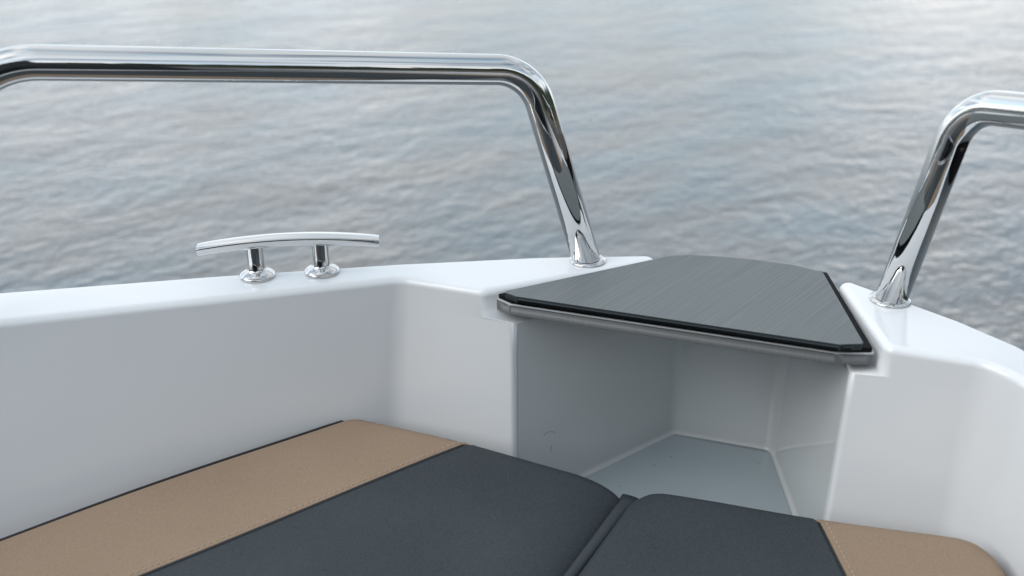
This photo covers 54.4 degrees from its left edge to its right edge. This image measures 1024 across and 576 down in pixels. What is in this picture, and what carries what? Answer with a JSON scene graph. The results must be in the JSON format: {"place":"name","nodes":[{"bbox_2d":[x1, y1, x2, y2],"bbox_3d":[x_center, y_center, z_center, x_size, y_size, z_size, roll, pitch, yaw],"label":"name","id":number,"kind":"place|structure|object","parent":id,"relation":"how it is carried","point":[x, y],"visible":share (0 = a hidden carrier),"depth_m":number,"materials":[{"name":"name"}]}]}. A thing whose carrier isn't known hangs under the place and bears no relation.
{"place":"outdoors","nodes":[
{"label":"outdoors","id":0,"kind":"place"},
{"bbox_2d":[0,0,1023,350],"bbox_3d":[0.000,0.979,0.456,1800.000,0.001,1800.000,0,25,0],"label":"water","id":1,"kind":"structure","parent":0,"point":[798,132],"depth_m":3.71,"materials":[{"name":"grey liquid"}]},
{"bbox_2d":[0,44,1023,575],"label":"motorboat","id":2,"kind":"object","parent":1,"relation":"on","point":[784,388],"visible":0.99,"depth_m":0.98,"materials":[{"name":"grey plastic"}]},
{"bbox_2d":[0,419,637,575],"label":"seat cushion","id":3,"kind":"object","parent":2,"relation":"on","point":[355,497],"visible":1,"depth_m":0.92,"materials":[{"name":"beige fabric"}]},
{"bbox_2d":[578,494,1005,575],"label":"seat cushion","id":4,"kind":"object","parent":2,"relation":"on","point":[661,535],"visible":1,"depth_m":0.88,"materials":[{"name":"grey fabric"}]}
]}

